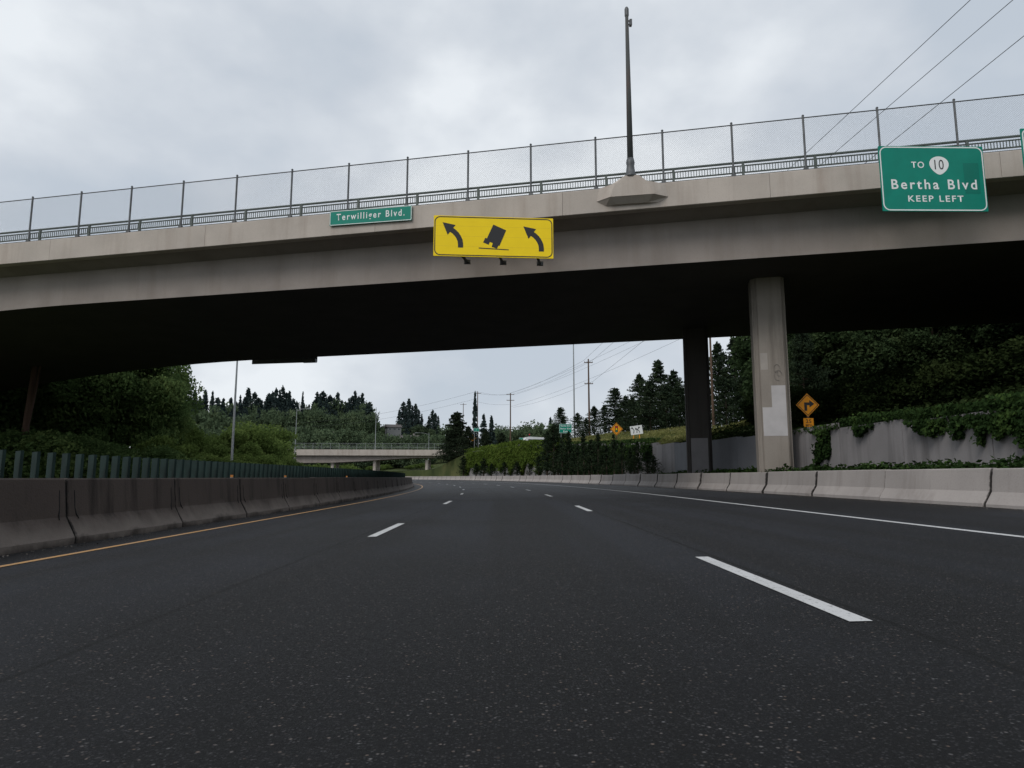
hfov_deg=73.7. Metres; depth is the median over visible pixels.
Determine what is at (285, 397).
fir tree
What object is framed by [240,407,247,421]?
fir tree
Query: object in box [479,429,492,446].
conifer tree
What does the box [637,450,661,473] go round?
juniper shrub
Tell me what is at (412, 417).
fir tree
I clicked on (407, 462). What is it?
leafy tree
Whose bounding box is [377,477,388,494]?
concrete barrier
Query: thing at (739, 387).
pine tree
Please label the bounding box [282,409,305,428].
leafy tree
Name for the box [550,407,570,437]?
pine tree
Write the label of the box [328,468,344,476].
glare screen
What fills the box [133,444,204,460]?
leafy shrub
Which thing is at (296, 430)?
leafy tree
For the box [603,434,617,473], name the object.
juniper shrub
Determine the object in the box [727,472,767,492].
concrete barrier
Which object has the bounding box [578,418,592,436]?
pine tree
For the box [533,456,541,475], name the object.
juniper shrub
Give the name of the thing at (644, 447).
ivy
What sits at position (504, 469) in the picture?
juniper shrub
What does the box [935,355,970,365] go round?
leafy shrub
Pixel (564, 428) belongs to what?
guide sign
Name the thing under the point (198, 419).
leafy tree
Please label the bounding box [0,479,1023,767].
road
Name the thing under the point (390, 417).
power line
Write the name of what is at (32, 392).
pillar
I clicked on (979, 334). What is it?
leafy tree
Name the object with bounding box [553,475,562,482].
concrete barrier
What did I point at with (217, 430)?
leafy tree
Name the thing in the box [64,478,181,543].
concrete barrier
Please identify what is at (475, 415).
fir tree
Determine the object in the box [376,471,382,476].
glare screen
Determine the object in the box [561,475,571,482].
concrete barrier
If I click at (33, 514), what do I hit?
concrete barrier
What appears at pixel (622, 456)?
juniper shrub
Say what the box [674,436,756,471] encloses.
retaining wall
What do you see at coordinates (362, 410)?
leafy tree
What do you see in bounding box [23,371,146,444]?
leafy tree
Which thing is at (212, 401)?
fir tree
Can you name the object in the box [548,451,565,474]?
juniper shrub
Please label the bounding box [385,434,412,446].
leafy tree
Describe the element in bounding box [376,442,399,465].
leafy tree
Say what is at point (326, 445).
leafy tree
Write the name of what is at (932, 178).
guide sign
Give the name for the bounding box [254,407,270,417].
leafy tree
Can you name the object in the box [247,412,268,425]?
leafy tree
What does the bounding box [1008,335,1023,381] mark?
leafy shrub
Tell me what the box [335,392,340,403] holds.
fir tree
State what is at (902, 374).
leafy shrub
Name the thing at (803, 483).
concrete barrier
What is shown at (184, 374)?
leafy tree
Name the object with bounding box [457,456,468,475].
juniper shrub
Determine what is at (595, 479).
concrete barrier
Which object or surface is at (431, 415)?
fir tree
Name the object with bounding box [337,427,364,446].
leafy tree
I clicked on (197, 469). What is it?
glare screen
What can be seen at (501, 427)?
leafy tree
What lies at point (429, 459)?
leafy tree
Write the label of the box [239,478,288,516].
concrete barrier
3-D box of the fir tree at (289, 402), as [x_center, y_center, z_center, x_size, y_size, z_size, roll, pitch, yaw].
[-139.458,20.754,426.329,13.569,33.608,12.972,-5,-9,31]
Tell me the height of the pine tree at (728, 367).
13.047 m
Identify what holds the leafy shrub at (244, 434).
on the ground at (450, 468)
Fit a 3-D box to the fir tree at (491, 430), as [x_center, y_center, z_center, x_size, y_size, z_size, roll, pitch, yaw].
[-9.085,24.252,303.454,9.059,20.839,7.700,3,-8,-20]
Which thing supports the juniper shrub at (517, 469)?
on the ground at (450, 468)
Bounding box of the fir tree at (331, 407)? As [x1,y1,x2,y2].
[330,397,337,414]
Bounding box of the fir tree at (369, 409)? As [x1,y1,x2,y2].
[363,402,377,430]
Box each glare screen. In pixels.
[0,450,83,477]
[87,455,176,477]
[176,459,235,477]
[235,463,276,477]
[276,465,305,477]
[306,466,327,477]
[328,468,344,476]
[345,469,357,476]
[358,469,367,476]
[368,470,376,476]
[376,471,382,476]
[383,471,388,476]
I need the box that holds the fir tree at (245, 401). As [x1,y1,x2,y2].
[242,397,247,409]
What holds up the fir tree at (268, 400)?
on the ground at (450, 468)
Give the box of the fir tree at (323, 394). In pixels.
[320,391,328,402]
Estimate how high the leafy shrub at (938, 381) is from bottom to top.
1.951 m
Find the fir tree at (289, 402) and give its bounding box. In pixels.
[284,391,292,415]
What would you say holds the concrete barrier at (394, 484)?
on the road
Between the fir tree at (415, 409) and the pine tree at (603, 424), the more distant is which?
the fir tree at (415, 409)
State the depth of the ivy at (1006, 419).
19.43 m
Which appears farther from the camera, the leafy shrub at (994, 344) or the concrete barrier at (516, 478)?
the concrete barrier at (516, 478)
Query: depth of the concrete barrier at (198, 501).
13.46 m
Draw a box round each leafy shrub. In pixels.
[0,427,21,442]
[0,428,44,476]
[0,429,109,477]
[0,434,71,477]
[66,433,104,448]
[70,451,151,476]
[73,445,140,477]
[79,436,124,449]
[86,455,159,477]
[87,454,168,477]
[99,440,136,451]
[99,446,144,458]
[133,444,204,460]
[135,435,186,454]
[173,432,199,455]
[179,424,228,455]
[182,444,203,458]
[191,453,225,461]
[200,444,237,459]
[201,432,230,453]
[216,420,283,459]
[217,457,242,462]
[221,421,299,458]
[224,453,257,463]
[236,441,276,463]
[253,455,286,464]
[273,440,295,463]
[274,455,296,465]
[309,463,330,467]
[334,464,360,468]
[381,464,392,469]
[413,463,424,467]
[736,399,754,423]
[790,385,825,406]
[790,400,802,423]
[791,396,825,421]
[890,360,958,395]
[900,356,1000,403]
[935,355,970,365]
[950,337,1023,389]
[985,334,1023,356]
[986,337,1022,352]
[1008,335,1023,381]
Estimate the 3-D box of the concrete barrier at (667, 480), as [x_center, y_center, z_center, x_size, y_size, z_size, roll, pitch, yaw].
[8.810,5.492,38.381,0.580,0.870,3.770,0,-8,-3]
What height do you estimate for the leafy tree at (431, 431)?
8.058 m
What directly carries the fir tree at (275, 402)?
on the ground at (450, 468)
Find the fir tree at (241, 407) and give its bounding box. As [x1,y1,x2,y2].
[237,403,243,417]
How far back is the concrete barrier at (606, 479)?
53.51 m
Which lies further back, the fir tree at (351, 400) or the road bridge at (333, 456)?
the fir tree at (351, 400)
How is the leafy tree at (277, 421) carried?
on the ground at (450, 468)
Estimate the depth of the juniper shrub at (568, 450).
78.19 m
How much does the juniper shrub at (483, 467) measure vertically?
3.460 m
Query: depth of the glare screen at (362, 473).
32.95 m
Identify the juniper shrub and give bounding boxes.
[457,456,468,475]
[471,463,480,475]
[477,458,488,475]
[485,463,497,475]
[498,462,508,475]
[509,461,521,475]
[524,463,532,475]
[530,423,564,474]
[533,431,552,474]
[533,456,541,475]
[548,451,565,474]
[553,439,567,474]
[555,431,574,474]
[564,453,576,474]
[566,443,582,474]
[576,431,587,474]
[578,452,596,474]
[583,439,597,474]
[588,431,604,474]
[592,455,603,474]
[598,445,610,474]
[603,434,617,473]
[612,454,623,473]
[613,441,628,473]
[623,448,633,473]
[625,456,641,473]
[631,441,643,473]
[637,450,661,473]
[643,455,662,473]
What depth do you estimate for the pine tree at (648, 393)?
100.32 m
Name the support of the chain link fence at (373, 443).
on the road bridge at (333, 456)
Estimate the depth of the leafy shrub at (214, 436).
74.55 m
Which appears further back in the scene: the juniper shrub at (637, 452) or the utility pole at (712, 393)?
the utility pole at (712, 393)
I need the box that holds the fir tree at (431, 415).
[427,409,434,433]
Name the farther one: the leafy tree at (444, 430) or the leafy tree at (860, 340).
the leafy tree at (444, 430)
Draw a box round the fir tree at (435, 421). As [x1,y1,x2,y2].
[429,413,439,434]
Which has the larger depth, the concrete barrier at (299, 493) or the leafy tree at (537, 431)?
the leafy tree at (537, 431)
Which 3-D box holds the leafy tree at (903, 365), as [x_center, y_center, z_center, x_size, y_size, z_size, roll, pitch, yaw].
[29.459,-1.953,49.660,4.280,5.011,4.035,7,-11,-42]
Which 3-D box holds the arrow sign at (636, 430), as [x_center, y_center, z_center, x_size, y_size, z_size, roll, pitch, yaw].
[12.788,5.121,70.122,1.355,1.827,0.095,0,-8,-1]
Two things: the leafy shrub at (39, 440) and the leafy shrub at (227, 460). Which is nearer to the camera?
the leafy shrub at (39, 440)
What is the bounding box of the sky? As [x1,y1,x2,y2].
[0,0,1023,445]
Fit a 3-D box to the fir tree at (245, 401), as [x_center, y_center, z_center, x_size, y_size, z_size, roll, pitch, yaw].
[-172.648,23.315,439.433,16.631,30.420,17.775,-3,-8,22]
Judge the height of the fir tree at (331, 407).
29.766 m
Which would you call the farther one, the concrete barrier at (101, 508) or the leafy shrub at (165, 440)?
the leafy shrub at (165, 440)
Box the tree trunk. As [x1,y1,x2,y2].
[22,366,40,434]
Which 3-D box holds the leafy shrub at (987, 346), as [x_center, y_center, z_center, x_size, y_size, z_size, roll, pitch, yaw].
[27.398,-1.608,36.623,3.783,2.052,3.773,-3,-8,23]
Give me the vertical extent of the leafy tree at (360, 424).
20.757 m
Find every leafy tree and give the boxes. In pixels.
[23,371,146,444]
[93,366,192,448]
[142,376,195,445]
[171,365,205,424]
[189,410,221,429]
[192,405,226,428]
[205,415,238,431]
[205,426,226,434]
[217,401,238,417]
[220,418,243,428]
[232,413,256,426]
[243,404,259,415]
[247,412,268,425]
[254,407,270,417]
[264,408,285,425]
[270,414,287,428]
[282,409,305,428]
[289,424,315,448]
[289,432,317,448]
[291,444,330,465]
[301,410,313,429]
[302,407,332,430]
[307,412,341,432]
[308,428,335,437]
[309,402,330,411]
[310,435,340,447]
[313,428,343,437]
[316,430,348,445]
[317,441,347,466]
[325,398,345,419]
[327,433,353,447]
[333,446,354,466]
[337,409,359,430]
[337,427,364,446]
[344,444,372,469]
[346,410,369,433]
[352,400,374,411]
[354,429,369,442]
[359,408,379,431]
[360,433,380,446]
[361,431,383,442]
[364,435,389,446]
[365,412,379,433]
[368,445,382,465]
[372,439,388,448]
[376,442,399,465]
[380,433,397,441]
[384,460,403,467]
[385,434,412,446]
[393,444,425,463]
[399,444,427,468]
[405,434,422,447]
[410,424,426,436]
[420,423,430,435]
[421,434,432,447]
[422,433,444,448]
[422,447,436,463]
[428,428,435,435]
[437,423,451,436]
[493,428,507,444]
[494,424,509,434]
[503,425,529,442]
[513,427,532,440]
[517,419,545,430]
[530,424,551,437]
[727,336,753,401]
[742,334,824,391]
[787,331,863,391]
[821,329,907,378]
[888,325,979,366]
[889,328,938,369]
[930,326,976,355]
[937,324,1014,358]
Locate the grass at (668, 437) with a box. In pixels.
[564,420,752,444]
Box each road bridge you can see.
[0,150,1023,472]
[293,449,454,470]
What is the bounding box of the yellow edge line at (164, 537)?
[0,484,422,566]
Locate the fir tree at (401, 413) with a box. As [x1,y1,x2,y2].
[395,401,409,424]
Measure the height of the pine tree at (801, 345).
7.162 m
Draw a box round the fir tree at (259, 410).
[256,407,260,419]
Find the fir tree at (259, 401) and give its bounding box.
[257,398,262,407]
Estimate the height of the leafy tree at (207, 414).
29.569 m
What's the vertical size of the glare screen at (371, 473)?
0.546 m
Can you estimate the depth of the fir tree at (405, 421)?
410.01 m
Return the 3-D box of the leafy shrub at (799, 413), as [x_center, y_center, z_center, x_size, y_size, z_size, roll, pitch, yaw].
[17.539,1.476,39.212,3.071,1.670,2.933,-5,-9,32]
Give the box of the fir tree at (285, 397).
[280,392,293,409]
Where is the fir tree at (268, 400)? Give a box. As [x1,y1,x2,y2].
[263,393,272,412]
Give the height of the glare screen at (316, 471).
0.546 m
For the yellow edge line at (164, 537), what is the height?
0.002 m
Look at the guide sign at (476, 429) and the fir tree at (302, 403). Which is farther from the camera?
the fir tree at (302, 403)
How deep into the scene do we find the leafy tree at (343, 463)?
240.01 m
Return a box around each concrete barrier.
[0,478,74,555]
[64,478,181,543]
[173,478,245,526]
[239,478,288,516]
[283,478,319,510]
[310,477,340,505]
[336,477,357,501]
[353,477,370,499]
[367,477,380,496]
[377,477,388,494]
[385,477,394,493]
[391,477,399,492]
[397,477,402,491]
[400,477,406,490]
[404,477,408,489]
[507,476,513,480]
[513,476,519,480]
[519,476,526,481]
[525,476,532,481]
[532,476,539,481]
[539,475,548,481]
[546,475,554,481]
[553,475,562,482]
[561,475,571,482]
[570,475,580,482]
[579,475,590,483]
[589,475,601,483]
[599,475,612,484]
[611,474,625,484]
[624,474,640,485]
[638,474,657,486]
[655,474,677,487]
[675,473,701,488]
[698,473,730,490]
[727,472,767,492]
[764,471,817,495]
[813,469,890,499]
[880,468,993,506]
[986,468,1023,508]
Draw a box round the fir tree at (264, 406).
[262,401,267,417]
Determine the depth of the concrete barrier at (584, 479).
61.24 m
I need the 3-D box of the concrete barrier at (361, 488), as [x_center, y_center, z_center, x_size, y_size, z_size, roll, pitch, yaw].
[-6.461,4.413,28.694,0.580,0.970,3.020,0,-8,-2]
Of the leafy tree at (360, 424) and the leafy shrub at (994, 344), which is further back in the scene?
the leafy tree at (360, 424)
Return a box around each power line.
[299,391,476,422]
[308,398,476,426]
[593,0,969,351]
[593,0,1012,359]
[596,36,1023,378]
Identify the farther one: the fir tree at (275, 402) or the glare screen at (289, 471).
the fir tree at (275, 402)
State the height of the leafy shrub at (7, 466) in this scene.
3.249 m
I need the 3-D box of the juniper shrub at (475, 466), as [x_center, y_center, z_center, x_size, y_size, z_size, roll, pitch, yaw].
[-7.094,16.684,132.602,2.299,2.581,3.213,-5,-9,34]
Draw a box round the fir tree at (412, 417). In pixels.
[407,405,416,433]
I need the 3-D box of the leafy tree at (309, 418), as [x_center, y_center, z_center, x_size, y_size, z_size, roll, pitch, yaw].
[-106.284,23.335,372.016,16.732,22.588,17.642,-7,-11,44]
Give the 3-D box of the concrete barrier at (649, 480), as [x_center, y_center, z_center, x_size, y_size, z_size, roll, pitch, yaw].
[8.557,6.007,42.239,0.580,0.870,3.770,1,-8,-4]
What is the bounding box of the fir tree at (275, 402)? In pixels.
[270,387,279,412]
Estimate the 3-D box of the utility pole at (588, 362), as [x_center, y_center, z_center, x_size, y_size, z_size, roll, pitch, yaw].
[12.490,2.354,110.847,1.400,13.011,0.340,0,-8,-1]
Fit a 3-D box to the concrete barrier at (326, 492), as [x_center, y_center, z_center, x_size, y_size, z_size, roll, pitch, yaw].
[-6.293,3.603,22.751,0.580,0.970,3.020,0,-8,-1]
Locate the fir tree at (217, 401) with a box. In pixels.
[213,397,221,408]
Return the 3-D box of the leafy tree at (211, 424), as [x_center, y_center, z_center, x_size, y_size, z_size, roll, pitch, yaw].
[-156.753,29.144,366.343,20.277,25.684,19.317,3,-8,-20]
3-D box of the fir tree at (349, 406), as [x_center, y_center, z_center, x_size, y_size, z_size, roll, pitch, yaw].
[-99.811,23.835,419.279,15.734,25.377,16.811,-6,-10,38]
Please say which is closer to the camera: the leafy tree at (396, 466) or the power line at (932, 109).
the power line at (932, 109)
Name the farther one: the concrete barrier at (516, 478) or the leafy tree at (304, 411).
the leafy tree at (304, 411)
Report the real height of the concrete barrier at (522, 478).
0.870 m
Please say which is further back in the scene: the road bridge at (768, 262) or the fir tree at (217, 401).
the fir tree at (217, 401)
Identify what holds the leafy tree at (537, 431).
on the ground at (450, 468)
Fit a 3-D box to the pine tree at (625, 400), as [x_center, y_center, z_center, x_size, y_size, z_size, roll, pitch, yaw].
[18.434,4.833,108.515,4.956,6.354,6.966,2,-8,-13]
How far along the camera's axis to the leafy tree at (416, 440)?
295.85 m
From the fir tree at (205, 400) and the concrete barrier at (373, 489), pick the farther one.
the fir tree at (205, 400)
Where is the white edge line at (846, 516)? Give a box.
[440,480,1023,537]
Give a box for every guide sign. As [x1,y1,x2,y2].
[252,357,317,363]
[474,428,478,447]
[559,424,571,432]
[878,146,988,211]
[1019,129,1023,167]
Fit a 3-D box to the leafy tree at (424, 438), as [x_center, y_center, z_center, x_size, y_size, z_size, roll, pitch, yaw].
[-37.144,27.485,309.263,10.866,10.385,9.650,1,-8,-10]
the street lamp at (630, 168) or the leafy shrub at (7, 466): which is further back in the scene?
the leafy shrub at (7, 466)
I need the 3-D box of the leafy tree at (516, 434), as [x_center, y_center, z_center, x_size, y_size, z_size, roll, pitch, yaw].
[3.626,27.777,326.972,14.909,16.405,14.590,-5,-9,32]
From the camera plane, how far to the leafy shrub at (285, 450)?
85.88 m
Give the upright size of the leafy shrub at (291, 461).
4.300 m
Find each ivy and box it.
[464,439,563,475]
[559,437,660,474]
[652,453,1023,473]
[792,390,1023,466]
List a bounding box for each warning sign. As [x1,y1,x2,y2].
[433,215,552,265]
[611,423,621,438]
[796,394,818,426]
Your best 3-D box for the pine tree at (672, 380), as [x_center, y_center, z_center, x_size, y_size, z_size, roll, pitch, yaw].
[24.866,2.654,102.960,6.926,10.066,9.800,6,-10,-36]
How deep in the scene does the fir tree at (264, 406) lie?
413.04 m
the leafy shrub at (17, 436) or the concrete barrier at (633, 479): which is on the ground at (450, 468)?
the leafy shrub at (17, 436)
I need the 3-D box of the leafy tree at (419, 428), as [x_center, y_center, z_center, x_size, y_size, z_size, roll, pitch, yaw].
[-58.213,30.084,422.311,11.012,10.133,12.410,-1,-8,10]
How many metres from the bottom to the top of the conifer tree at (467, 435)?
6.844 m
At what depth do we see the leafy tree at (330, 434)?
301.37 m
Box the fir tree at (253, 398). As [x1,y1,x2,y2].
[247,392,261,409]
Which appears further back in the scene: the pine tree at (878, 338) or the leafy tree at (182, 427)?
the leafy tree at (182, 427)
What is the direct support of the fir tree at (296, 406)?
on the ground at (450, 468)
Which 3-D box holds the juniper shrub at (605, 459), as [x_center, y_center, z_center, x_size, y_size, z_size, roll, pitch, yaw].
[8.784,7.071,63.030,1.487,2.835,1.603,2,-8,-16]
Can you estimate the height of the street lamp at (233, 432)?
13.836 m
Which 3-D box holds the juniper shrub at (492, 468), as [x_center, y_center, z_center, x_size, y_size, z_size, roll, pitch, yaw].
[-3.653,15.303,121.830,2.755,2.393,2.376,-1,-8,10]
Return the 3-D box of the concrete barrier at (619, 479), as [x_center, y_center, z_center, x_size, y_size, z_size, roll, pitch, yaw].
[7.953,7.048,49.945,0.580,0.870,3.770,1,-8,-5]
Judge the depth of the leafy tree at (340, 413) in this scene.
431.08 m
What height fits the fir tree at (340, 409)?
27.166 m
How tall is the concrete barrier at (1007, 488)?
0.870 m
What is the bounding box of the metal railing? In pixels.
[0,135,1021,243]
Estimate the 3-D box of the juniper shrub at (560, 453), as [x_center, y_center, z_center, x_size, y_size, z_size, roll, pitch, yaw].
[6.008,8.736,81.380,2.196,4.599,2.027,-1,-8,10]
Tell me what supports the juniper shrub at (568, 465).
on the ground at (450, 468)
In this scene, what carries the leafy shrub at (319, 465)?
on the ground at (450, 468)
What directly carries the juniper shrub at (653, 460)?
on the ground at (450, 468)
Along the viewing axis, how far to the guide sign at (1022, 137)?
23.09 m
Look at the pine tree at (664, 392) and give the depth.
98.42 m
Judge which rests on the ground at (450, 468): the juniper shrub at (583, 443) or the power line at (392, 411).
the juniper shrub at (583, 443)
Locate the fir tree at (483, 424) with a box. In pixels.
[479,414,487,445]
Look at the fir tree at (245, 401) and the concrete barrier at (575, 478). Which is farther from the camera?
the fir tree at (245, 401)
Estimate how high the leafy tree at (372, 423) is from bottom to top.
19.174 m
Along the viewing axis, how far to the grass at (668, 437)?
73.89 m
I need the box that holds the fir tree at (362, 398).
[359,393,364,405]
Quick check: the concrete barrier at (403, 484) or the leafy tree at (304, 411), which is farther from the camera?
the leafy tree at (304, 411)
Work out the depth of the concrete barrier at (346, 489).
25.55 m
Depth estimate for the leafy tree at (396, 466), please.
257.02 m
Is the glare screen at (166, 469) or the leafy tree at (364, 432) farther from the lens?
the leafy tree at (364, 432)
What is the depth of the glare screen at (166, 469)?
12.35 m
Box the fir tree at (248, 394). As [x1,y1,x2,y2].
[242,388,252,404]
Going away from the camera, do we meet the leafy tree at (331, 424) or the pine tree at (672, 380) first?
the pine tree at (672, 380)
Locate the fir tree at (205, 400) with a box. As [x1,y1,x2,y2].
[202,390,208,410]
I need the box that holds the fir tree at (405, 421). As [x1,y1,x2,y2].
[401,406,412,434]
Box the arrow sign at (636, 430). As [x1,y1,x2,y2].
[630,425,642,438]
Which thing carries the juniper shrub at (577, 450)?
on the ground at (450, 468)
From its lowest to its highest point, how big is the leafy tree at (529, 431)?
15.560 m
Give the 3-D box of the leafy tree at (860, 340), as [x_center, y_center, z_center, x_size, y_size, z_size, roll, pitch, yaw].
[26.167,-1.682,50.272,5.920,6.601,6.176,2,-8,-13]
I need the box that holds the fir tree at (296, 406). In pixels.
[293,401,299,411]
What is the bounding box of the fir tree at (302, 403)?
[300,392,304,411]
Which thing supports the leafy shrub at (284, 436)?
on the ground at (450, 468)
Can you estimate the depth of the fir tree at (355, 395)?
458.67 m
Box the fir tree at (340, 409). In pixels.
[339,400,343,412]
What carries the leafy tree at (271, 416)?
on the ground at (450, 468)
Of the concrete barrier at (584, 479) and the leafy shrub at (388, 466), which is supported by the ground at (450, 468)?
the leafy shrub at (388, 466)
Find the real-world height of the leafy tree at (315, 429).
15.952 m
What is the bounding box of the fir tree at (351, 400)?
[349,395,355,409]
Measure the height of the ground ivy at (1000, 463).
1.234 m
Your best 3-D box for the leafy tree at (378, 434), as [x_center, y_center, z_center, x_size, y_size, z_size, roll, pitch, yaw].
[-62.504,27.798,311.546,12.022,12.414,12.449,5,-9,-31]
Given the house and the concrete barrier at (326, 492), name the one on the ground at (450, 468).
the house
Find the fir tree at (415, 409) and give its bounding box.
[413,403,417,422]
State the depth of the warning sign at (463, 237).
26.89 m
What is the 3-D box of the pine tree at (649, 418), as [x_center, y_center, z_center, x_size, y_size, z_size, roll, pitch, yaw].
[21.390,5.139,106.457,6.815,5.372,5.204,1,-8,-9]
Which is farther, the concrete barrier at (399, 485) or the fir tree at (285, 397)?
the fir tree at (285, 397)
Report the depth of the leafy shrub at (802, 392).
42.85 m
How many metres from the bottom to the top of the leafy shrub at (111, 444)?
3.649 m
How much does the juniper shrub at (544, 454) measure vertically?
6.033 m
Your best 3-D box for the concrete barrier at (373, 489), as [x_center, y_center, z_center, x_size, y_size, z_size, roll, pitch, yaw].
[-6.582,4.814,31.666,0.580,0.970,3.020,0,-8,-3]
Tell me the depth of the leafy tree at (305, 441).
297.22 m
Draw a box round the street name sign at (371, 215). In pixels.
[329,205,411,225]
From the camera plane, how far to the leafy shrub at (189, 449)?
58.60 m
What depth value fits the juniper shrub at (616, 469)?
58.82 m
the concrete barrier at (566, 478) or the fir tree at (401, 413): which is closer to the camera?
the concrete barrier at (566, 478)
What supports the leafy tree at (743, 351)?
on the ground at (450, 468)
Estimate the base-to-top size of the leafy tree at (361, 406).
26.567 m
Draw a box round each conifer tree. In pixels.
[432,434,457,462]
[435,411,475,459]
[451,426,480,455]
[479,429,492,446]
[496,433,506,444]
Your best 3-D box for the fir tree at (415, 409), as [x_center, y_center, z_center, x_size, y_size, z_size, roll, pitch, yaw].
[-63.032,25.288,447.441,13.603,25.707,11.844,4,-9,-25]
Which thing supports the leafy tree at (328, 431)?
on the ground at (450, 468)
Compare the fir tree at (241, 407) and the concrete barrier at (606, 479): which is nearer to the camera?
the concrete barrier at (606, 479)
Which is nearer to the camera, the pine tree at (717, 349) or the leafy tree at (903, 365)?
the leafy tree at (903, 365)
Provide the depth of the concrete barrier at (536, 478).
84.35 m
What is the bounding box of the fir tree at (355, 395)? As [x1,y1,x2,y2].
[353,390,356,403]
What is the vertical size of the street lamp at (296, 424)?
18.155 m
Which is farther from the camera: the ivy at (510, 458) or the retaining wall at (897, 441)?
the ivy at (510, 458)
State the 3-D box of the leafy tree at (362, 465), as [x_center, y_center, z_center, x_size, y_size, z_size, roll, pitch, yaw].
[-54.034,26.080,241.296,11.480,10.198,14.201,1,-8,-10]
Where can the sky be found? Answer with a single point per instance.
(96, 95)
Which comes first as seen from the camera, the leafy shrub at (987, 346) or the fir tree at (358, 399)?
the leafy shrub at (987, 346)
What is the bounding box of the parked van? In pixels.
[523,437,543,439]
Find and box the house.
[384,423,401,438]
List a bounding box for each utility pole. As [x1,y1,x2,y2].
[507,393,513,440]
[584,359,592,435]
[709,338,714,426]
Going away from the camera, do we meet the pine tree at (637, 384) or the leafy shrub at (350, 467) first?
the pine tree at (637, 384)
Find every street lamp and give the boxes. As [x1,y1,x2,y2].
[230,361,237,459]
[294,408,309,457]
[573,344,574,432]
[624,7,635,175]
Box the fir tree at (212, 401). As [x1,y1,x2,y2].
[209,391,214,405]
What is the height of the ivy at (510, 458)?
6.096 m
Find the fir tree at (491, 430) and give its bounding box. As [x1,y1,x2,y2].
[488,415,497,444]
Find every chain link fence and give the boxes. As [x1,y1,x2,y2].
[0,94,1023,243]
[296,443,469,449]
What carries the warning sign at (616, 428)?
on the ground at (450, 468)
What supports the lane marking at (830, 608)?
on the road
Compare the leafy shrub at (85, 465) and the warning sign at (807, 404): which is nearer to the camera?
the warning sign at (807, 404)
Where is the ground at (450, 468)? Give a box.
[5,390,1020,477]
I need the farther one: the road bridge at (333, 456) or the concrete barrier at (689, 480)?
the road bridge at (333, 456)
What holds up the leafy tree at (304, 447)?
on the ground at (450, 468)
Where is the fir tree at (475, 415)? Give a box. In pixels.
[471,391,479,446]
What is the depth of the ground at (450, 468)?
164.31 m
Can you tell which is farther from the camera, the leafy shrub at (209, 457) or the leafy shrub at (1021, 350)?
the leafy shrub at (209, 457)
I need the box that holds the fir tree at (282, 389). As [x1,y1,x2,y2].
[278,385,285,408]
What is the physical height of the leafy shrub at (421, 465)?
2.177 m
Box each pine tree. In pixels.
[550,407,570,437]
[565,413,591,437]
[571,406,611,434]
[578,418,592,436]
[581,405,621,433]
[602,387,624,432]
[607,373,651,426]
[612,380,676,430]
[614,395,640,431]
[616,397,653,430]
[631,401,659,432]
[637,359,669,428]
[642,385,685,430]
[652,369,683,428]
[661,385,685,428]
[709,341,737,425]
[710,337,745,421]
[710,368,744,425]
[711,375,751,423]
[788,333,837,392]
[852,330,899,374]
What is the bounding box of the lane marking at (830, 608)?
[697,557,871,620]
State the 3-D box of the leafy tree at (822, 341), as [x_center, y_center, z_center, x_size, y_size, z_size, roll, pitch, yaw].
[24.376,-1.247,52.694,6.346,6.967,6.451,-7,-11,43]
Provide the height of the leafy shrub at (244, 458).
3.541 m
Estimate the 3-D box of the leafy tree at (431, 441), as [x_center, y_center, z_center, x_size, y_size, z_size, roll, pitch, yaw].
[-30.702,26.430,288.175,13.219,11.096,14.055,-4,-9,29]
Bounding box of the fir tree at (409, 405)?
[401,398,414,422]
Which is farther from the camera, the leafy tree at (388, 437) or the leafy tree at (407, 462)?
the leafy tree at (388, 437)
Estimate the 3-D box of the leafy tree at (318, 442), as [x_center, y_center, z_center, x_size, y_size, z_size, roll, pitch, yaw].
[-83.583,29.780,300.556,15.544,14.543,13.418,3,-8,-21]
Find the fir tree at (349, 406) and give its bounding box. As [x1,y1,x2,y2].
[346,403,352,413]
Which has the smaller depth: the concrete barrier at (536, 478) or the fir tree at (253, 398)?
the concrete barrier at (536, 478)
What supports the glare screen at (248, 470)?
on the concrete barrier
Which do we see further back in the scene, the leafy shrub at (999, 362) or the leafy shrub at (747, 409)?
the leafy shrub at (747, 409)
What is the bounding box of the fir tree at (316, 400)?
[314,391,319,402]
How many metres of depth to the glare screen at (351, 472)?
30.29 m
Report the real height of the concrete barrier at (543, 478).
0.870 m
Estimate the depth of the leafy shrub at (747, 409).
47.95 m
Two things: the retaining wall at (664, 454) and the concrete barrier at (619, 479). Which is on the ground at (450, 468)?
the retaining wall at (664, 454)
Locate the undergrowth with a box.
[679,378,1023,442]
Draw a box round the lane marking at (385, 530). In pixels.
[368,523,403,536]
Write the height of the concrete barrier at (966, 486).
0.870 m
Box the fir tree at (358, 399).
[355,396,360,406]
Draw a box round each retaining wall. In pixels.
[468,442,674,475]
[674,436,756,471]
[792,410,1023,469]
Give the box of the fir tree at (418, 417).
[415,409,422,429]
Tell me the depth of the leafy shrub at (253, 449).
70.22 m
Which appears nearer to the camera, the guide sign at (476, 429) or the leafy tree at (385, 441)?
the guide sign at (476, 429)
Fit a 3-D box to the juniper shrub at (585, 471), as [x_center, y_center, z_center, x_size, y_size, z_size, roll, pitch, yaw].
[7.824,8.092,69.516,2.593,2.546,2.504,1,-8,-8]
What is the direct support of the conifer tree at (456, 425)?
on the ground at (450, 468)
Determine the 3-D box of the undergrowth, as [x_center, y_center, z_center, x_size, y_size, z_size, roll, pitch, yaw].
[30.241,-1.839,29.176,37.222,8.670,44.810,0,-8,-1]
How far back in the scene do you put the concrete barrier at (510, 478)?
99.36 m
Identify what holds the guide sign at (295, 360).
attached to the road bridge at (768, 262)
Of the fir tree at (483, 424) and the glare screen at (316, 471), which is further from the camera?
the fir tree at (483, 424)

